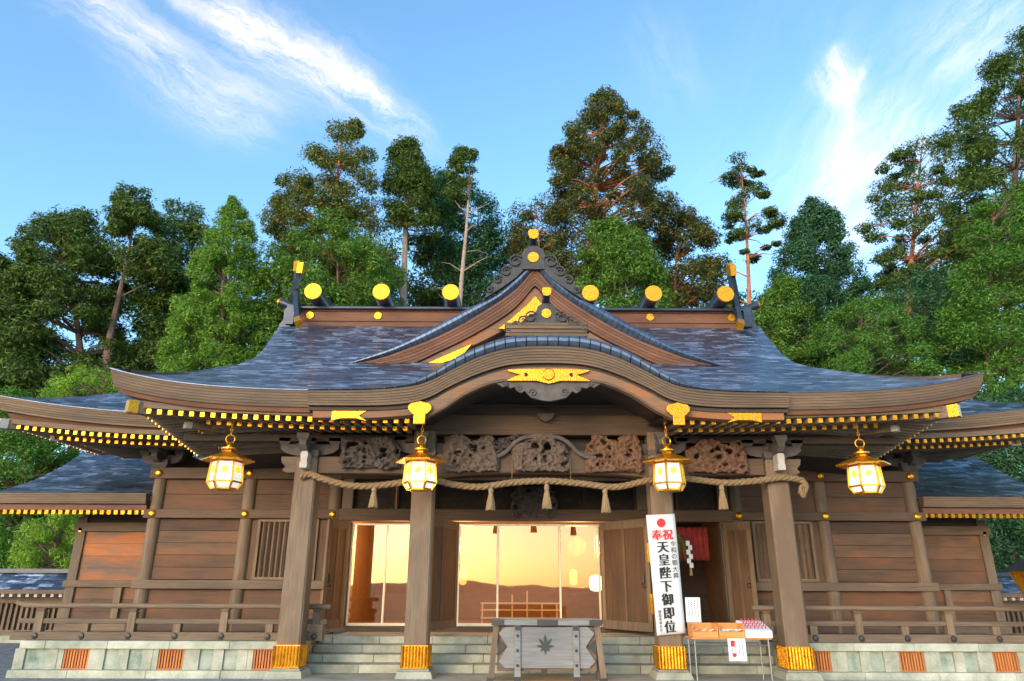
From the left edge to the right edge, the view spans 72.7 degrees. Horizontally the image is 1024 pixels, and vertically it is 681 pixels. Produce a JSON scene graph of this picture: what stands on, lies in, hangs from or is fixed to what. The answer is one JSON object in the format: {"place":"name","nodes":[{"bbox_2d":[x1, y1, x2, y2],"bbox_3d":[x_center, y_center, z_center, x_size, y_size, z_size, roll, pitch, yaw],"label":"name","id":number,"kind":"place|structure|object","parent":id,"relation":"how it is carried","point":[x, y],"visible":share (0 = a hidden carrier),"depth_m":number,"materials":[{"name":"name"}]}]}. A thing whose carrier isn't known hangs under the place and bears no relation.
{"place":"outdoors","nodes":[
{"label":"outdoors","id":0,"kind":"place"},
{"bbox_2d":[157,679,616,680],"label":"pavement","id":1,"kind":"structure","parent":0,"point":[341,680],"depth_m":12.46,"materials":[{"name":"grey stone"}]},
{"bbox_2d":[487,618,607,680],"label":"offertory box","id":2,"kind":"object","parent":1,"relation":"on","point":[542,645],"visible":0.99,"depth_m":12.37,"materials":[{"name":"grey wood"}]},
{"bbox_2d":[0,520,999,680],"bbox_3d":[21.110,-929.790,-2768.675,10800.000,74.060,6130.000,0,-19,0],"label":"ground","id":3,"kind":"structure","parent":0,"point":[7,651],"depth_m":13.32,"materials":[{"name":"grey stone"}]},
{"bbox_2d":[0,569,68,642],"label":"slat fence","id":4,"kind":"object","parent":3,"relation":"on","point":[11,612],"visible":0.34,"depth_m":20.75,"materials":[{"name":"brown wood"}]},
{"bbox_2d":[7,514,80,589],"bbox_3d":[-17.373,8.434,26.019,2.734,4.460,2.614,9,-21,-23],"label":"maple tree","id":5,"kind":"object","parent":3,"relation":"on","point":[21,559],"visible":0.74,"depth_m":25.81,"materials":[{"name":"green plant"}]},
{"bbox_2d":[0,453,208,630],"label":"side hall","id":6,"kind":"structure","parent":3,"relation":"on","point":[110,495],"depth_m":17.80,"materials":[{"name":"brown wood"}]},
{"bbox_2d":[5,631,332,678],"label":"stone platform","id":7,"kind":"structure","parent":3,"relation":"on","point":[186,659],"depth_m":13.36,"materials":[{"name":"grey stone"}]},
{"bbox_2d":[9,600,331,640],"bbox_3d":[-6.734,5.522,13.736,6.251,0.726,0.235,0,-19,0],"label":"veranda railing","id":8,"kind":"object","parent":7,"relation":"on","point":[316,622],"visible":1,"depth_m":13.69,"materials":[{"name":"brown wood"}]},
{"bbox_2d":[306,632,776,673],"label":"stone steps","id":9,"kind":"structure","parent":3,"relation":"on","point":[452,652],"depth_m":14.06,"materials":[{"name":"stone"}]},
{"bbox_2d":[283,673,803,680],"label":"porch floor","id":10,"kind":"structure","parent":3,"relation":"on","point":[524,676],"depth_m":13.05,"materials":[{"name":"stone"}]},
{"bbox_2d":[0,229,1023,680],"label":"shrine hall","id":11,"kind":"structure","parent":10,"relation":"on","point":[538,367],"depth_m":16.18,"materials":[{"name":"brown wood"}]},
{"bbox_2d":[200,419,254,490],"bbox_3d":[-5.454,1.981,13.452,0.995,1.841,0.862,5,-20,-14],"label":"hanging lantern","id":12,"kind":"object","parent":11,"relation":"hanging from","point":[226,469],"visible":0.88,"depth_m":13.10,"materials":[{"name":"gold metal"}]},
{"bbox_2d":[251,519,319,579],"bbox_3d":[-5.453,5.046,16.816,1.480,1.400,0.140,0,-19,0],"label":"lattice window","id":13,"kind":"structure","parent":11,"relation":"in","point":[272,534],"depth_m":16.79,"materials":[{"name":"brown wood"}]},
{"bbox_2d":[321,519,349,628],"bbox_3d":[-4.073,5.374,16.066,0.134,2.360,0.924,-4,-20,13],"label":"door leaf","id":14,"kind":"structure","parent":11,"relation":"in","point":[338,534],"depth_m":16.05,"materials":[{"name":"brown wood"}]},
{"bbox_2d":[345,523,409,625],"bbox_3d":[-3.045,5.589,16.678,1.704,2.320,0.080,0,-19,0],"label":"glass door","id":15,"kind":"structure","parent":11,"relation":"in","point":[353,530],"depth_m":16.58,"materials":[{"name":"beige metal"}]},
{"bbox_2d":[395,424,445,491],"bbox_3d":[-1.751,2.001,13.473,0.995,1.841,0.862,-1,-19,3],"label":"hanging lantern","id":16,"kind":"object","parent":11,"relation":"hanging from","point":[420,471],"visible":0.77,"depth_m":13.11,"materials":[{"name":"gold metal"}]},
{"bbox_2d":[430,518,458,630],"bbox_3d":[-1.582,5.272,15.746,0.032,2.360,1.695,-7,-20,20],"label":"door leaf","id":17,"kind":"structure","parent":11,"relation":"in","point":[446,532],"depth_m":15.85,"materials":[{"name":"brown wood"}]},
{"bbox_2d":[459,522,466,584],"bbox_3d":[-1.283,5.073,18.657,0.207,2.800,0.207,0,-19,0],"label":"hanging lamp","id":18,"kind":"object","parent":11,"relation":"hanging from","point":[462,576],"visible":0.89,"depth_m":18.22,"materials":[{"name":"yellow"}]},
{"bbox_2d":[480,591,559,622],"bbox_3d":[0.230,7.166,18.681,2.150,0.830,0.050,0,-19,0],"label":"offering rack","id":19,"kind":"object","parent":11,"relation":"on","point":[512,609],"visible":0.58,"depth_m":18.64,"materials":[{"name":"orange wood"}]},
{"bbox_2d":[456,524,602,626],"bbox_3d":[0.575,5.609,16.698,4.924,2.320,0.080,0,-19,0],"label":"glass door","id":20,"kind":"structure","parent":11,"relation":"in","point":[597,525],"depth_m":16.76,"materials":[{"name":"gold metal"}]},
{"bbox_2d":[299,463,808,513],"bbox_3d":[0.839,2.884,13.880,10.235,1.095,0.240,0,-19,0],"label":"straw rope","id":21,"kind":"object","parent":11,"relation":"hanging from","point":[803,488],"visible":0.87,"depth_m":13.82,"materials":[{"name":"beige fabric"}]},
{"bbox_2d":[569,523,576,584],"bbox_3d":[1.617,5.089,18.673,0.207,2.800,0.207,0,-19,0],"label":"hanging lamp","id":22,"kind":"object","parent":11,"relation":"hanging from","point":[573,576],"visible":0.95,"depth_m":18.23,"materials":[{"name":"yellow"}]},
{"bbox_2d":[589,522,601,590],"bbox_3d":[2.188,5.093,18.465,0.368,2.940,0.368,0,-19,0],"label":"hanging lamp","id":23,"kind":"object","parent":11,"relation":"hanging from","point":[593,583],"visible":0.69,"depth_m":17.95,"materials":[{"name":"white"}]},
{"bbox_2d":[599,518,653,631],"bbox_3d":[2.538,5.308,15.804,0.137,2.360,1.716,12,-23,-32],"label":"door leaf","id":24,"kind":"structure","parent":11,"relation":"in","point":[627,598],"depth_m":15.77,"materials":[{"name":"brown wood"}]},
{"bbox_2d":[646,514,685,635],"bbox_3d":[2.953,4.477,13.387,0.617,2.229,0.029,0,-19,0],"label":"banner","id":25,"kind":"object","parent":11,"relation":"hanging from","point":[665,574],"visible":1,"depth_m":13.38,"materials":[{"name":"white fabric"}]},
{"bbox_2d":[643,418,691,492],"bbox_3d":[3.001,2.023,13.500,0.995,1.841,0.862,3,-19,-9],"label":"hanging lantern","id":26,"kind":"object","parent":11,"relation":"hanging from","point":[667,464],"visible":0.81,"depth_m":13.13,"materials":[{"name":"gold metal"}]},
{"bbox_2d":[676,533,693,574],"bbox_3d":[3.819,5.021,16.453,0.902,1.014,0.096,0,-19,0],"label":"zigzag paper streamer","id":27,"kind":"object","parent":11,"relation":"hanging from","point":[688,552],"visible":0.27,"depth_m":16.45,"materials":[{"name":"white paper"}]},
{"bbox_2d":[676,527,709,559],"bbox_3d":[4.496,5.067,17.353,0.857,0.800,0.080,0,-19,0],"label":"curtain","id":28,"kind":"object","parent":11,"relation":"hanging from","point":[697,538],"visible":0.82,"depth_m":17.36,"materials":[{"name":"red fabric"}]},
{"bbox_2d":[721,521,759,622],"bbox_3d":[5.259,5.430,16.127,0.138,2.360,0.920,11,-22,-30],"label":"door leaf","id":29,"kind":"structure","parent":11,"relation":"in","point":[736,536],"depth_m":16.15,"materials":[{"name":"brown wood"}]},
{"bbox_2d":[751,521,819,581],"bbox_3d":[6.607,5.114,16.882,1.480,1.400,0.140,0,-19,0],"label":"lattice window","id":30,"kind":"structure","parent":11,"relation":"in","point":[805,541],"depth_m":16.86,"materials":[{"name":"brown wood"}]},
{"bbox_2d":[836,417,890,494],"bbox_3d":[6.765,2.074,13.511,0.995,1.841,0.862,-4,-19,11],"label":"hanging lantern","id":31,"kind":"object","parent":11,"relation":"hanging from","point":[864,474],"visible":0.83,"depth_m":13.16,"materials":[{"name":"gold metal"}]},
{"bbox_2d":[684,636,772,680],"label":"folding table","id":32,"kind":"object","parent":10,"relation":"on","point":[747,644],"visible":0.83,"depth_m":12.61,"materials":[{"name":"grey wood"}]},
{"bbox_2d":[687,623,718,637],"bbox_3d":[3.527,5.358,12.871,0.460,0.232,0.380,0,-19,0],"label":"charm box","id":33,"kind":"object","parent":32,"relation":"on","point":[702,630],"visible":1,"depth_m":12.85,"materials":[{"name":"orange wood"}]},
{"bbox_2d":[685,597,700,621],"bbox_3d":[3.437,5.110,13.198,0.280,0.440,0.034,0,-19,0],"label":"notice card","id":34,"kind":"object","parent":33,"relation":"on","point":[693,609],"visible":1,"depth_m":13.19,"materials":[{"name":"white paper"}]},
{"bbox_2d":[715,623,744,637],"bbox_3d":[4.007,5.361,12.874,0.460,0.232,0.380,0,-19,0],"label":"charm box","id":35,"kind":"object","parent":32,"relation":"on","point":[730,630],"visible":0.98,"depth_m":12.77,"materials":[{"name":"orange wood"}]},
{"bbox_2d":[727,638,746,660],"bbox_3d":[4.058,5.571,12.529,0.320,0.375,0.018,0,-19,0],"label":"paper notice","id":36,"kind":"object","parent":32,"relation":"hanging from","point":[737,649],"visible":1,"depth_m":12.53,"materials":[{"name":"white paper"}]},
{"bbox_2d":[736,618,772,637],"bbox_3d":[4.478,5.320,12.881,0.519,0.317,0.440,0,-19,0],"label":"white box","id":37,"kind":"object","parent":32,"relation":"on","point":[755,628],"visible":0.97,"depth_m":12.72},
{"bbox_2d":[761,633,1023,680],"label":"stone platform","id":38,"kind":"structure","parent":3,"relation":"on","point":[919,661],"depth_m":13.44,"materials":[{"name":"grey stone"}]},
{"bbox_2d":[751,605,1023,642],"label":"veranda railing","id":39,"kind":"object","parent":38,"relation":"on","point":[947,623],"visible":0.75,"depth_m":13.77,"materials":[{"name":"brown wood"}]},
{"bbox_2d":[914,457,1023,633],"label":"side hall","id":40,"kind":"structure","parent":3,"relation":"on","point":[960,555],"depth_m":17.98,"materials":[{"name":"brown wood"}]},
{"bbox_2d":[996,572,1023,633],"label":"slat fence","id":41,"kind":"object","parent":3,"relation":"on","point":[1011,594],"visible":0.2,"depth_m":20.91,"materials":[{"name":"brown wood"}]},
{"bbox_2d":[1001,559,1023,595],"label":"post lantern","id":42,"kind":"object","parent":3,"relation":"on","point":[1016,570],"visible":1,"depth_m":13.64,"materials":[{"name":"brown metal"}]},
{"bbox_2d":[0,0,1023,472],"label":"sky","id":43,"kind":"structure","parent":0,"point":[205,102],"materials":[{"name":"blue"}]},
{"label":"forest ground","id":44,"kind":"structure","parent":0,"visible":0},
{"bbox_2d":[0,251,60,458],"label":"conifer tree","id":45,"kind":"object","parent":44,"relation":"on","point":[15,352],"visible":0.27,"depth_m":45.70,"materials":[{"name":"green plant"}]},
{"bbox_2d":[0,385,87,589],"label":"broadleaf tree","id":46,"kind":"object","parent":44,"relation":"on","point":[27,448],"visible":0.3,"depth_m":29.04,"materials":[{"name":"green plant"}]},
{"bbox_2d":[0,450,90,589],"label":"broadleaf tree","id":47,"kind":"object","parent":44,"relation":"on","point":[50,465],"visible":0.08,"depth_m":30.81,"materials":[{"name":"green plant"}]},
{"bbox_2d":[0,203,144,450],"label":"conifer tree","id":48,"kind":"object","parent":44,"relation":"on","point":[52,280],"visible":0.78,"depth_m":47.95,"materials":[{"name":"green plant"}]},
{"bbox_2d":[35,363,118,515],"bbox_3d":[-20.149,6.468,31.969,4.154,11.026,4.131,0,-19,0],"label":"bush","id":49,"kind":"object","parent":44,"relation":"on","point":[68,383],"visible":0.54,"depth_m":32.88,"materials":[{"name":"green plant"}]},
{"bbox_2d":[88,180,188,452],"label":"conifer tree","id":50,"kind":"object","parent":44,"relation":"on","point":[127,217],"visible":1,"depth_m":49.21,"materials":[{"name":"green plant"}]},
{"bbox_2d":[119,197,248,371],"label":"conifer tree","id":51,"kind":"object","parent":44,"relation":"on","point":[155,305],"visible":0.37,"depth_m":51.81,"materials":[{"name":"green plant"}]},
{"bbox_2d":[150,195,271,371],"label":"broadleaf tree","id":52,"kind":"object","parent":44,"relation":"on","point":[214,261],"visible":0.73,"depth_m":40.95,"materials":[{"name":"green plant"}]},
{"bbox_2d":[255,117,405,314],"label":"conifer tree","id":53,"kind":"object","parent":44,"relation":"on","point":[283,212],"visible":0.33,"depth_m":51.77,"materials":[{"name":"green plant"}]},
{"bbox_2d":[253,205,410,347],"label":"broadleaf tree","id":54,"kind":"object","parent":44,"relation":"on","point":[366,270],"visible":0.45,"depth_m":42.80,"materials":[{"name":"green plant"}]},
{"bbox_2d":[374,134,444,305],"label":"conifer tree","id":55,"kind":"object","parent":44,"relation":"on","point":[412,182],"visible":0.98,"depth_m":55.41,"materials":[{"name":"green plant"}]},
{"bbox_2d":[407,167,477,306],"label":"conifer tree","id":56,"kind":"object","parent":44,"relation":"on","point":[428,296],"visible":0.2,"depth_m":60.72,"materials":[{"name":"green plant"}]},
{"bbox_2d":[432,144,488,305],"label":"conifer tree","id":57,"kind":"object","parent":44,"relation":"on","point":[459,158],"visible":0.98,"depth_m":54.79,"materials":[{"name":"green plant"}]},
{"bbox_2d":[428,165,511,306],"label":"conifer tree","id":58,"kind":"object","parent":44,"relation":"on","point":[489,234],"visible":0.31,"depth_m":58.62,"materials":[{"name":"green plant"}]},
{"bbox_2d":[7,212,1023,392],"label":"wood","id":59,"kind":"object","parent":44,"relation":"on","point":[412,280],"visible":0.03,"depth_m":65.21,"materials":[{"name":"green plant"}]},
{"bbox_2d":[500,190,578,291],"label":"conifer tree","id":60,"kind":"object","parent":44,"relation":"on","point":[518,231],"visible":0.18,"depth_m":57.80,"materials":[{"name":"green plant"}]},
{"bbox_2d":[545,84,683,293],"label":"conifer tree","id":61,"kind":"object","parent":44,"relation":"on","point":[566,159],"visible":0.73,"depth_m":54.00,"materials":[{"name":"green plant"}]},
{"bbox_2d":[573,213,678,307],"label":"broadleaf tree","id":62,"kind":"object","parent":44,"relation":"on","point":[639,265],"visible":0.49,"depth_m":44.67,"materials":[{"name":"green plant"}]},
{"bbox_2d":[633,203,740,307],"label":"conifer tree","id":63,"kind":"object","parent":44,"relation":"on","point":[707,269],"visible":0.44,"depth_m":54.03,"materials":[{"name":"green plant"}]},
{"bbox_2d":[710,150,788,311],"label":"pine tree","id":64,"kind":"object","parent":44,"relation":"on","point":[746,186],"visible":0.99,"depth_m":49.79,"materials":[{"name":"green plant"}]},
{"bbox_2d":[752,273,822,367],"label":"broadleaf tree","id":65,"kind":"object","parent":44,"relation":"on","point":[784,289],"visible":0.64,"depth_m":40.23,"materials":[{"name":"green plant"}]},
{"bbox_2d":[753,196,883,368],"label":"conifer tree","id":66,"kind":"object","parent":44,"relation":"on","point":[814,225],"visible":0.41,"depth_m":43.09,"materials":[{"name":"green plant"}]},
{"bbox_2d":[799,291,942,375],"bbox_3d":[18.022,4.878,34.865,7.787,15.756,7.511,0,-19,0],"label":"broadleaf tree","id":67,"kind":"object","parent":44,"relation":"on","point":[858,354],"visible":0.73,"depth_m":35.04,"materials":[{"name":"green plant"}]},
{"bbox_2d":[828,261,984,399],"bbox_3d":[21.550,4.242,37.313,8.558,18.118,8.559,0,-19,0],"label":"broadleaf tree","id":68,"kind":"object","parent":44,"relation":"on","point":[931,290],"visible":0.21,"depth_m":37.81,"materials":[{"name":"green plant"}]},
{"bbox_2d":[852,130,985,373],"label":"pine tree","id":69,"kind":"object","parent":44,"relation":"on","point":[912,260],"visible":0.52,"depth_m":47.87,"materials":[{"name":"green plant"}]},
{"bbox_2d":[923,177,1023,552],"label":"broadleaf tree","id":70,"kind":"object","parent":44,"relation":"on","point":[976,328],"visible":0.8,"depth_m":34.25,"materials":[{"name":"green plant"}]},
{"bbox_2d":[925,25,1023,465],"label":"conifer tree","id":71,"kind":"object","parent":44,"relation":"on","point":[977,148],"visible":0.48,"depth_m":47.86,"materials":[{"name":"green plant"}]},
{"bbox_2d":[954,382,1023,571],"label":"broadleaf tree","id":72,"kind":"object","parent":44,"relation":"on","point":[1008,460],"visible":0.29,"depth_m":27.97,"materials":[{"name":"green plant"}]}
]}

